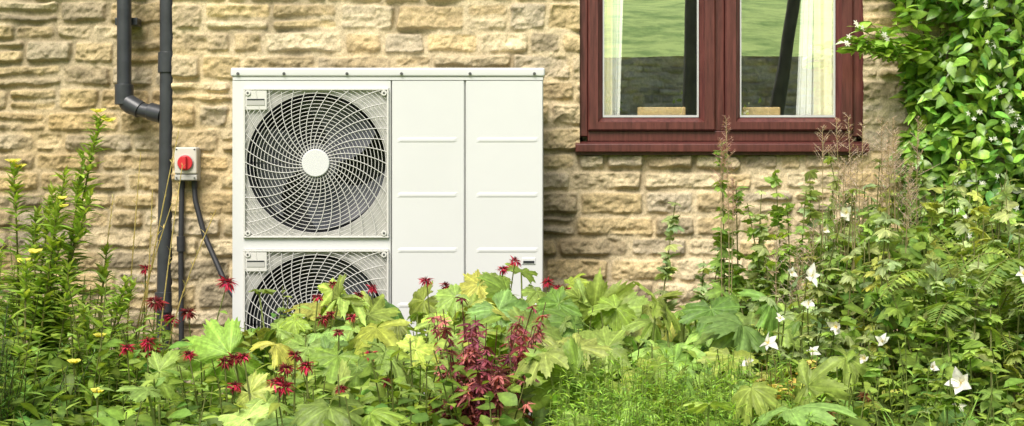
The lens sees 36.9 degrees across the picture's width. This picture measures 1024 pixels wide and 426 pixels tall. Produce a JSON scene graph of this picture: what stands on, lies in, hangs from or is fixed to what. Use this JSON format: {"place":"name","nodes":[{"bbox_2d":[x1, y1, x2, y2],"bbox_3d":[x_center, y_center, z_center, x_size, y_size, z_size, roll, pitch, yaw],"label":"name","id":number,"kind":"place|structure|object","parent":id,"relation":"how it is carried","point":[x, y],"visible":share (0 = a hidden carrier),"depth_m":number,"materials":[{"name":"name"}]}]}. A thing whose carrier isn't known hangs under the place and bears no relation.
{"place":"outdoors","nodes":[
{"label":"outdoors","id":0,"kind":"place"},
{"bbox_2d":[117,263,883,425],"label":"hollyhock plant","id":1,"kind":"object","parent":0,"point":[724,323],"visible":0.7,"depth_m":4.07,"materials":[{"name":"green plant"}]},
{"bbox_2d":[637,107,685,114],"bbox_3d":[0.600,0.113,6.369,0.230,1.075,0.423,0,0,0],"label":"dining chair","id":2,"kind":"object","parent":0,"point":[661,110],"visible":0.06,"depth_m":6.16,"materials":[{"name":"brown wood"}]},
{"bbox_2d":[742,107,779,114],"bbox_3d":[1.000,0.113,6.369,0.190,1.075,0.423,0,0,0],"label":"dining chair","id":3,"kind":"object","parent":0,"point":[760,110],"visible":0.13,"depth_m":6.16,"materials":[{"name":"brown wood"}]},
{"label":"ground","id":4,"kind":"structure","parent":0,"visible":0},
{"bbox_2d":[0,304,156,425],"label":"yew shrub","id":5,"kind":"object","parent":4,"relation":"on","point":[7,393],"visible":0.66,"depth_m":3.76,"materials":[{"name":"green plant"}]},
{"bbox_2d":[0,108,198,425],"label":"evening primrose","id":6,"kind":"object","parent":4,"relation":"on","point":[51,302],"visible":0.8,"depth_m":4.40,"materials":[{"name":"green plant"}]},
{"bbox_2d":[99,130,215,407],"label":"dry grass stems","id":7,"kind":"object","parent":4,"relation":"on","point":[147,282],"visible":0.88,"depth_m":4.70,"materials":[{"name":"brown plant"}]},
{"bbox_2d":[0,255,741,425],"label":"bee balm","id":8,"kind":"object","parent":4,"relation":"on","point":[284,383],"visible":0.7,"depth_m":3.72,"materials":[{"name":"green plant"}]},
{"bbox_2d":[231,68,544,422],"bbox_3d":[-0.445,0.205,5.685,1.125,1.450,0.430,0,0,0],"label":"heat pump unit","id":9,"kind":"object","parent":4,"relation":"on","point":[394,185],"visible":0.7,"depth_m":5.50,"materials":[{"name":"metal"}]},
{"bbox_2d":[425,297,549,425],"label":"japanese maple","id":10,"kind":"object","parent":4,"relation":"on","point":[473,352],"visible":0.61,"depth_m":3.80,"materials":[{"name":"red plant"}]},
{"bbox_2d":[0,224,1023,425],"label":"flower bed foliage","id":11,"kind":"object","parent":4,"relation":"on","point":[509,397],"visible":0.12,"depth_m":3.83,"materials":[{"name":"green plant"}]},
{"bbox_2d":[0,0,1023,425],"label":"stone cottage","id":12,"kind":"structure","parent":4,"relation":"on","point":[618,172],"depth_m":6.00,"materials":[{"name":"stone"}]},
{"bbox_2d":[115,0,159,122],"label":"drainpipe","id":13,"kind":"object","parent":12,"relation":"attached to","point":[127,101],"visible":0.94,"depth_m":6.07,"materials":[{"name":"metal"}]},
{"bbox_2d":[155,0,172,350],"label":"drainpipe","id":14,"kind":"object","parent":12,"relation":"attached to","point":[165,54],"visible":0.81,"depth_m":6.00,"materials":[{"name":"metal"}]},
{"bbox_2d":[175,147,200,180],"bbox_3d":[-1.258,-0.190,5.942,0.089,0.130,0.115,0,0,0],"label":"isolator switch","id":15,"kind":"object","parent":12,"relation":"attached to","point":[188,159],"visible":0.98,"depth_m":5.92,"materials":[{"name":"plastic"}]},
{"bbox_2d":[177,181,231,381],"bbox_3d":[-1.121,0.387,5.910,0.378,1.026,0.057,0,0,20],"label":"power cable","id":16,"kind":"object","parent":12,"relation":"attached to","point":[181,237],"visible":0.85,"depth_m":5.95,"materials":[{"name":"rubber"}]},
{"bbox_2d":[575,0,868,154],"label":"casement window","id":17,"kind":"structure","parent":12,"relation":"in","point":[830,83],"depth_m":6.01,"materials":[{"name":"brown wood"}]},
{"bbox_2d":[835,0,1023,251],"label":"climbing jasmine","id":18,"kind":"object","parent":12,"relation":"attached to","point":[930,74],"visible":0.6,"depth_m":5.78,"materials":[{"name":"green plant"}]},
{"bbox_2d":[541,344,826,425],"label":"creeping phlox","id":19,"kind":"object","parent":4,"relation":"on","point":[640,399],"visible":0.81,"depth_m":3.49,"materials":[{"name":"green plant"}]},
{"bbox_2d":[755,352,872,425],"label":"currant bush","id":20,"kind":"object","parent":4,"relation":"on","point":[775,385],"visible":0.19,"depth_m":3.54,"materials":[{"name":"green plant"}]},
{"bbox_2d":[710,112,940,402],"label":"feather reed grass","id":21,"kind":"object","parent":4,"relation":"on","point":[895,168],"depth_m":4.63,"materials":[{"name":"leaf"},{"name":"dry grass"}]},
{"bbox_2d":[650,142,1023,425],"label":"lavatera shrub","id":22,"kind":"object","parent":4,"relation":"on","point":[877,217],"visible":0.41,"depth_m":4.38,"materials":[{"name":"green plant"}]},
{"bbox_2d":[754,272,1023,425],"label":"white mallow","id":23,"kind":"object","parent":4,"relation":"on","point":[958,381],"visible":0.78,"depth_m":3.62,"materials":[{"name":"green plant"}]},
{"bbox_2d":[796,385,1022,425],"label":"ornamental grass","id":24,"kind":"object","parent":4,"relation":"on","point":[969,417],"depth_m":3.42,"materials":[{"name":"green plant"}]},
{"bbox_2d":[845,233,1023,420],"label":"garden fern","id":25,"kind":"object","parent":4,"relation":"on","point":[992,259],"visible":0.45,"depth_m":3.99,"materials":[{"name":"green plant"}]}
]}

